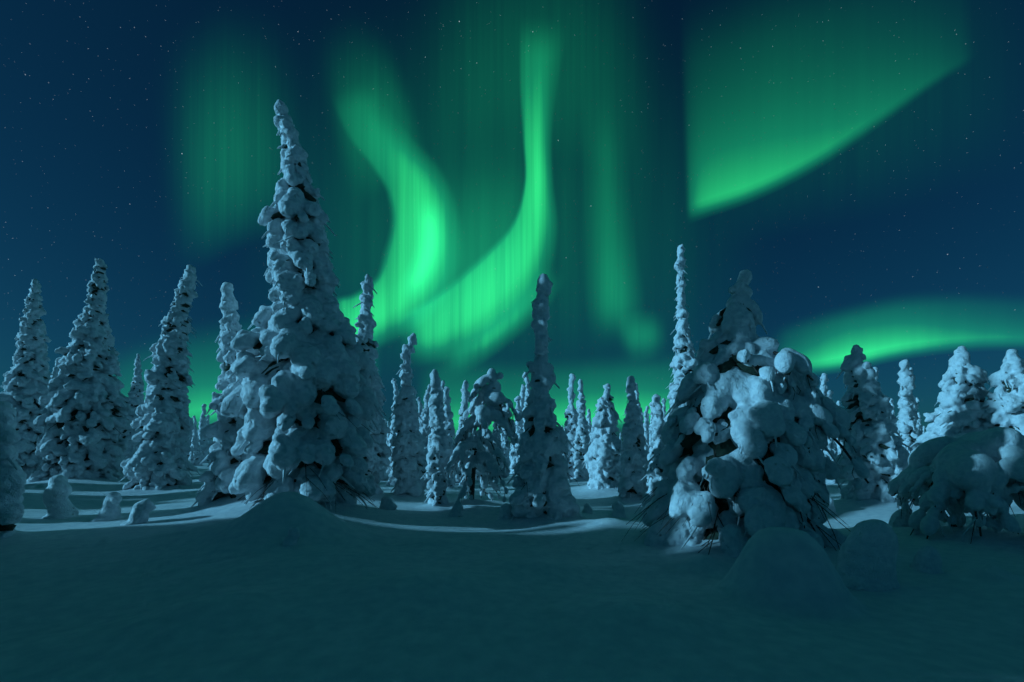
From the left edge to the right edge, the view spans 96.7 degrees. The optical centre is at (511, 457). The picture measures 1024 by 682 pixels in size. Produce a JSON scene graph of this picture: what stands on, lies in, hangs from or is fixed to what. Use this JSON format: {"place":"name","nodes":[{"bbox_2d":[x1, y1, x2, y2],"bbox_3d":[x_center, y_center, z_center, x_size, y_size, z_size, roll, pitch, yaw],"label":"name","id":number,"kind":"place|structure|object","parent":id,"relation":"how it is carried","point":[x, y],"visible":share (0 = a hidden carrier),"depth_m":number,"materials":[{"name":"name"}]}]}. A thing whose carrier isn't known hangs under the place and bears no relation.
{"place":"outdoors","nodes":[
{"label":"outdoors","id":0,"kind":"place"},
{"bbox_2d":[0,461,1023,681],"bbox_3d":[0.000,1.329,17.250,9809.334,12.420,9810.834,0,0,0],"label":"snow ground","id":1,"kind":"structure","parent":0,"point":[176,587],"depth_m":4.06,"materials":[{"name":"white snow"}]},
{"bbox_2d":[0,401,26,538],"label":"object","id":2,"kind":"object","parent":1,"relation":"on","point":[13,475],"visible":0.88,"depth_m":7.27,"materials":[{"name":"white plant"}]},
{"bbox_2d":[0,279,51,477],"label":"spruce","id":3,"kind":"object","parent":1,"relation":"on","point":[25,383],"visible":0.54,"depth_m":30.09,"materials":[{"name":"white plant"}]},
{"bbox_2d":[50,367,59,378],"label":"forest spruce","id":4,"kind":"object","parent":1,"relation":"on","point":[56,370],"visible":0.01,"depth_m":45.11,"materials":[{"name":"white plant"}]},
{"bbox_2d":[42,475,78,518],"bbox_3d":[-9.848,0.974,9.921,0.564,1.177,0.575,0,0,0],"label":"snow mound","id":5,"kind":"object","parent":1,"relation":"on","point":[57,492],"visible":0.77,"depth_m":9.79,"materials":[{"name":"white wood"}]},
{"bbox_2d":[27,258,135,482],"bbox_3d":[-22.407,-4.043,23.988,4.037,12.761,3.947,0,0,0],"label":"spruce","id":6,"kind":"object","parent":1,"relation":"on","point":[87,408],"visible":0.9,"depth_m":23.18,"materials":[{"name":"white plant"}]},
{"bbox_2d":[91,492,122,521],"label":"snow sapling","id":7,"kind":"object","parent":1,"relation":"on","point":[110,509],"visible":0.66,"depth_m":9.16,"materials":[{"name":"white snow"}]},
{"bbox_2d":[118,354,144,458],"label":"spruce","id":8,"kind":"object","parent":1,"relation":"on","point":[136,388],"visible":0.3,"depth_m":32.10,"materials":[{"name":"white plant"}]},
{"bbox_2d":[120,499,155,525],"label":"snow sapling","id":9,"kind":"object","parent":1,"relation":"on","point":[141,510],"visible":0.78,"depth_m":8.43,"materials":[{"name":"white snow"}]},
{"bbox_2d":[119,265,202,489],"bbox_3d":[-14.746,-3.052,19.072,3.005,10.065,2.571,0,0,0],"label":"spruce","id":10,"kind":"object","parent":1,"relation":"on","point":[157,460],"visible":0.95,"depth_m":18.69,"materials":[{"name":"white plant"}]},
{"bbox_2d":[184,418,193,459],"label":"forest spruce","id":11,"kind":"object","parent":1,"relation":"on","point":[189,442],"visible":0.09,"depth_m":102.75,"materials":[{"name":"white plant"}]},
{"bbox_2d":[188,416,197,460],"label":"forest spruce","id":12,"kind":"object","parent":1,"relation":"on","point":[195,423],"visible":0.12,"depth_m":93.35,"materials":[{"name":"white plant"}]},
{"bbox_2d":[190,426,203,465],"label":"forest spruce","id":13,"kind":"object","parent":1,"relation":"on","point":[195,460],"visible":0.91,"depth_m":56.61,"materials":[{"name":"white plant"}]},
{"bbox_2d":[191,404,209,462],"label":"forest spruce","id":14,"kind":"object","parent":1,"relation":"on","point":[203,441],"visible":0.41,"depth_m":75.81,"materials":[{"name":"white plant"}]},
{"bbox_2d":[198,498,211,506],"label":"snow mound","id":15,"kind":"object","parent":1,"relation":"on","point":[203,501],"visible":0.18,"depth_m":9.79,"materials":[{"name":"white snow"}]},
{"bbox_2d":[206,415,211,447],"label":"forest spruce","id":16,"kind":"object","parent":1,"relation":"on","point":[208,421],"visible":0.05,"depth_m":87.51,"materials":[{"name":"white plant"}]},
{"bbox_2d":[191,282,244,506],"bbox_3d":[-6.193,-1.199,10.268,1.673,5.502,1.603,0,0,0],"label":"spruce","id":17,"kind":"object","parent":1,"relation":"on","point":[217,477],"visible":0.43,"depth_m":9.88,"materials":[{"name":"white plant"}]},
{"bbox_2d":[281,526,299,545],"bbox_3d":[-3.047,1.127,6.243,0.251,0.356,0.213,0,0,0],"label":"snow shrub","id":18,"kind":"object","parent":1,"relation":"on","point":[292,537],"visible":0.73,"depth_m":6.19,"materials":[{"name":"white snow"}]},
{"bbox_2d":[220,99,383,509],"bbox_3d":[-4.609,-2.864,10.084,3.372,9.913,3.393,0,0,33],"label":"spruce","id":19,"kind":"object","parent":1,"relation":"on","point":[299,399],"visible":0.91,"depth_m":9.45,"materials":[{"name":"white plant"}]},
{"bbox_2d":[353,274,395,494],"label":"spruce","id":20,"kind":"object","parent":1,"relation":"on","point":[366,324],"visible":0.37,"depth_m":14.08,"materials":[{"name":"white plant"}]},
{"bbox_2d":[378,417,389,480],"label":"forest spruce","id":21,"kind":"object","parent":1,"relation":"on","point":[384,475],"visible":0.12,"depth_m":29.11,"materials":[{"name":"white plant"}]},
{"bbox_2d":[379,495,396,509],"bbox_3d":[-3.130,1.270,11.408,0.486,0.616,0.444,0,0,0],"label":"snow mound","id":22,"kind":"object","parent":1,"relation":"on","point":[387,502],"visible":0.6,"depth_m":11.32,"materials":[{"name":"white snow"}]},
{"bbox_2d":[386,421,389,445],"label":"forest spruce","id":23,"kind":"object","parent":1,"relation":"on","point":[388,434],"visible":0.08,"depth_m":54.81,"materials":[{"name":"white plant"}]},
{"bbox_2d":[385,433,397,484],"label":"forest spruce","id":24,"kind":"object","parent":1,"relation":"on","point":[392,480],"visible":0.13,"depth_m":22.41,"materials":[{"name":"white plant"}]},
{"bbox_2d":[388,378,399,448],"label":"forest spruce","id":25,"kind":"object","parent":1,"relation":"on","point":[396,392],"visible":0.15,"depth_m":42.53,"materials":[{"name":"white plant"}]},
{"bbox_2d":[389,333,429,496],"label":"spruce","id":26,"kind":"object","parent":1,"relation":"on","point":[409,453],"visible":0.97,"depth_m":14.73,"materials":[{"name":"white plant"}]},
{"bbox_2d":[416,397,422,427],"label":"forest spruce","id":27,"kind":"object","parent":1,"relation":"on","point":[420,404],"visible":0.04,"depth_m":34.24,"materials":[{"name":"white plant"}]},
{"bbox_2d":[418,384,430,485],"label":"forest spruce","id":28,"kind":"object","parent":1,"relation":"on","point":[423,428],"visible":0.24,"depth_m":22.57,"materials":[{"name":"white plant"}]},
{"bbox_2d":[421,369,456,505],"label":"spruce","id":29,"kind":"object","parent":1,"relation":"on","point":[439,453],"visible":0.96,"depth_m":12.25,"materials":[{"name":"white plant"}]},
{"bbox_2d":[441,380,444,407],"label":"forest spruce","id":30,"kind":"object","parent":1,"relation":"on","point":[442,384],"visible":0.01,"depth_m":32.16,"materials":[{"name":"white plant"}]},
{"bbox_2d":[443,386,456,487],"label":"spruce","id":31,"kind":"object","parent":1,"relation":"on","point":[449,427],"visible":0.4,"depth_m":18.81,"materials":[{"name":"white plant"}]},
{"bbox_2d":[448,501,463,516],"bbox_3d":[-1.360,1.352,10.995,0.398,0.561,0.375,0,0,0],"label":"snow mound","id":32,"kind":"object","parent":1,"relation":"on","point":[456,509],"visible":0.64,"depth_m":10.90,"materials":[{"name":"white snow"}]},
{"bbox_2d":[455,380,472,482],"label":"forest spruce","id":33,"kind":"object","parent":1,"relation":"on","point":[464,397],"visible":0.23,"depth_m":24.23,"materials":[{"name":"white plant"}]},
{"bbox_2d":[445,368,519,501],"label":"snow-covered tree","id":34,"kind":"object","parent":1,"relation":"on","point":[486,408],"visible":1,"depth_m":12.52,"materials":[{"name":"white snow"}]},
{"bbox_2d":[488,422,509,477],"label":"forest spruce","id":35,"kind":"object","parent":1,"relation":"on","point":[496,434],"visible":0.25,"depth_m":26.78,"materials":[{"name":"white plant"}]},
{"bbox_2d":[497,503,512,519],"bbox_3d":[-0.136,1.347,10.170,0.433,0.617,0.437,0,0,0],"label":"snow mound","id":36,"kind":"object","parent":1,"relation":"on","point":[505,513],"visible":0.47,"depth_m":10.05,"materials":[{"name":"white snow"}]},
{"bbox_2d":[500,404,510,465],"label":"forest spruce","id":37,"kind":"object","parent":1,"relation":"on","point":[506,448],"visible":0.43,"depth_m":63.30,"materials":[{"name":"white plant"}]},
{"bbox_2d":[509,396,523,473],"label":"forest spruce","id":38,"kind":"object","parent":1,"relation":"on","point":[514,460],"visible":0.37,"depth_m":39.82,"materials":[{"name":"white plant"}]},
{"bbox_2d":[511,384,525,445],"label":"forest spruce","id":39,"kind":"object","parent":1,"relation":"on","point":[522,392],"visible":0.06,"depth_m":48.40,"materials":[{"name":"white plant"}]},
{"bbox_2d":[522,372,529,431],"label":"forest spruce","id":40,"kind":"object","parent":1,"relation":"on","point":[527,382],"visible":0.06,"depth_m":46.43,"materials":[{"name":"white plant"}]},
{"bbox_2d":[507,274,581,520],"bbox_3d":[0.660,-1.064,10.316,1.752,6.191,1.620,0,0,-13],"label":"spruce","id":41,"kind":"object","parent":1,"relation":"on","point":[540,484],"visible":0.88,"depth_m":9.98,"materials":[{"name":"white plant"}]},
{"bbox_2d":[564,373,578,476],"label":"spruce","id":42,"kind":"object","parent":1,"relation":"on","point":[571,414],"visible":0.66,"depth_m":24.98,"materials":[{"name":"white plant"}]},
{"bbox_2d":[571,379,590,478],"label":"spruce","id":43,"kind":"object","parent":1,"relation":"on","point":[581,441],"visible":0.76,"depth_m":24.13,"materials":[{"name":"white plant"}]},
{"bbox_2d":[581,503,592,513],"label":"snow mound","id":44,"kind":"object","parent":1,"relation":"on","point":[587,508],"visible":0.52,"depth_m":11.29,"materials":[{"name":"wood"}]},
{"bbox_2d":[586,409,591,436],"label":"forest spruce","id":45,"kind":"object","parent":1,"relation":"on","point":[588,417],"visible":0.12,"depth_m":70.83,"materials":[{"name":"white plant"}]},
{"bbox_2d":[590,417,594,442],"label":"forest spruce","id":46,"kind":"object","parent":1,"relation":"on","point":[592,431],"visible":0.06,"depth_m":44.88,"materials":[{"name":"white plant"}]},
{"bbox_2d":[582,383,623,489],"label":"spruce","id":47,"kind":"object","parent":1,"relation":"on","point":[604,467],"visible":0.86,"depth_m":17.80,"materials":[{"name":"white plant"}]},
{"bbox_2d":[609,501,625,517],"bbox_3d":[2.620,1.386,11.332,0.433,0.581,0.440,0,0,0],"label":"snow shrub","id":48,"kind":"object","parent":1,"relation":"on","point":[618,508],"visible":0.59,"depth_m":11.23,"materials":[{"name":"white snow"}]},
{"bbox_2d":[613,376,648,497],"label":"spruce","id":49,"kind":"object","parent":1,"relation":"on","point":[633,460],"visible":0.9,"depth_m":15.28,"materials":[{"name":"white plant"}]},
{"bbox_2d":[634,383,643,426],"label":"forest spruce","id":50,"kind":"object","parent":1,"relation":"on","point":[640,418],"visible":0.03,"depth_m":40.64,"materials":[{"name":"white plant"}]},
{"bbox_2d":[639,493,650,510],"bbox_3d":[3.929,1.403,13.260,0.453,0.707,0.457,0,0,0],"label":"snow mound","id":51,"kind":"object","parent":1,"relation":"on","point":[645,498],"visible":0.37,"depth_m":13.18,"materials":[{"name":"white snow"}]},
{"bbox_2d":[643,406,649,467],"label":"forest spruce","id":52,"kind":"object","parent":1,"relation":"on","point":[646,429],"visible":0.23,"depth_m":38.02,"materials":[{"name":"white plant"}]},
{"bbox_2d":[649,402,653,439],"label":"forest spruce","id":53,"kind":"object","parent":1,"relation":"on","point":[651,428],"visible":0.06,"depth_m":93.50,"materials":[{"name":"white plant"}]},
{"bbox_2d":[641,394,667,499],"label":"spruce","id":54,"kind":"object","parent":1,"relation":"on","point":[654,475],"visible":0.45,"depth_m":14.00,"materials":[{"name":"white plant"}]},
{"bbox_2d":[661,398,665,422],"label":"forest spruce","id":55,"kind":"object","parent":1,"relation":"on","point":[663,400],"visible":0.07,"depth_m":55.70,"materials":[{"name":"white plant"}]},
{"bbox_2d":[664,244,697,421],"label":"spruce","id":56,"kind":"object","parent":1,"relation":"on","point":[684,362],"visible":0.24,"depth_m":19.58,"materials":[{"name":"white plant"}]},
{"bbox_2d":[622,269,869,557],"bbox_3d":[3.617,0.271,7.574,3.594,6.832,3.600,0,0,21],"label":"snow-covered tree","id":57,"kind":"object","parent":1,"relation":"on","point":[752,424],"visible":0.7,"depth_m":6.79,"materials":[{"name":"white snow"}]},
{"bbox_2d":[819,373,836,483],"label":"forest spruce","id":58,"kind":"object","parent":1,"relation":"on","point":[824,379],"visible":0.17,"depth_m":22.48,"materials":[{"name":"white plant"}]},
{"bbox_2d":[826,497,837,514],"bbox_3d":[7.440,1.212,10.672,0.369,0.546,0.384,0,0,0],"label":"snow mound","id":59,"kind":"object","parent":1,"relation":"on","point":[831,506],"visible":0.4,"depth_m":10.57,"materials":[{"name":"white snow"}]},
{"bbox_2d":[827,390,839,483],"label":"forest spruce","id":60,"kind":"object","parent":1,"relation":"on","point":[829,393],"visible":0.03,"depth_m":24.15,"materials":[{"name":"white plant"}]},
{"bbox_2d":[835,401,843,454],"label":"forest spruce","id":61,"kind":"object","parent":1,"relation":"on","point":[839,449],"visible":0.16,"depth_m":44.36,"materials":[{"name":"white plant"}]},
{"bbox_2d":[835,519,899,591],"bbox_3d":[3.711,1.096,4.864,0.673,0.885,0.670,0,0,0],"label":"snow mound","id":62,"kind":"object","parent":1,"relation":"on","point":[867,555],"visible":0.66,"depth_m":4.65,"materials":[{"name":"white snow"}]},
{"bbox_2d":[835,344,912,502],"bbox_3d":[9.343,-0.564,11.731,1.910,4.698,1.798,0,0,-41],"label":"spruce","id":63,"kind":"object","parent":1,"relation":"on","point":[883,453],"visible":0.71,"depth_m":11.39,"materials":[{"name":"white plant"}]},
{"bbox_2d":[873,367,878,381],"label":"forest spruce","id":64,"kind":"object","parent":1,"relation":"on","point":[877,371],"visible":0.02,"depth_m":29.25,"materials":[{"name":"white plant"}]},
{"bbox_2d":[889,398,896,421],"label":"forest spruce","id":65,"kind":"object","parent":1,"relation":"on","point":[891,401],"visible":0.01,"depth_m":59.15,"materials":[{"name":"white plant"}]},
{"bbox_2d":[888,509,909,526],"bbox_3d":[7.617,1.286,8.925,0.410,0.558,0.425,0,0,0],"label":"snow shrub","id":66,"kind":"object","parent":1,"relation":"on","point":[896,519],"visible":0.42,"depth_m":8.81,"materials":[{"name":"white snow"}]},
{"bbox_2d":[894,359,922,452],"bbox_3d":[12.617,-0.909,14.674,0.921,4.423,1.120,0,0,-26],"label":"spruce","id":67,"kind":"object","parent":1,"relation":"on","point":[908,432],"visible":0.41,"depth_m":14.46,"materials":[{"name":"white plant"}]},
{"bbox_2d":[914,397,919,424],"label":"forest spruce","id":68,"kind":"object","parent":1,"relation":"on","point":[916,408],"visible":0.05,"depth_m":59.68,"materials":[{"name":"white plant"}]},
{"bbox_2d":[917,412,922,429],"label":"forest spruce","id":69,"kind":"object","parent":1,"relation":"on","point":[919,415],"visible":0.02,"depth_m":119.45,"materials":[{"name":"white plant"}]},
{"bbox_2d":[910,545,943,573],"bbox_3d":[4.641,1.196,5.098,0.264,0.437,0.322,0,0,0],"label":"snow mound","id":70,"kind":"object","parent":1,"relation":"on","point":[927,559],"visible":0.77,"depth_m":5.01,"materials":[{"name":"white snow"}]},
{"bbox_2d":[910,346,993,493],"bbox_3d":[12.899,-0.595,12.900,2.565,5.056,2.722,0,0,37],"label":"spruce","id":71,"kind":"object","parent":1,"relation":"on","point":[957,412],"visible":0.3,"depth_m":12.50,"materials":[{"name":"white plant"}]},
{"bbox_2d":[887,427,1023,543],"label":"snow-covered tree","id":72,"kind":"object","parent":1,"relation":"on","point":[982,470],"visible":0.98,"depth_m":7.26,"materials":[{"name":"white snow"}]},
{"bbox_2d":[980,349,1023,434],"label":"spruce","id":73,"kind":"object","parent":1,"relation":"on","point":[1004,402],"visible":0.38,"depth_m":11.71,"materials":[{"name":"white plant"}]},
{"bbox_2d":[0,0,1023,455],"label":"sky","id":74,"kind":"structure","parent":0,"point":[863,160],"materials":[{"name":"blue"}]}
]}

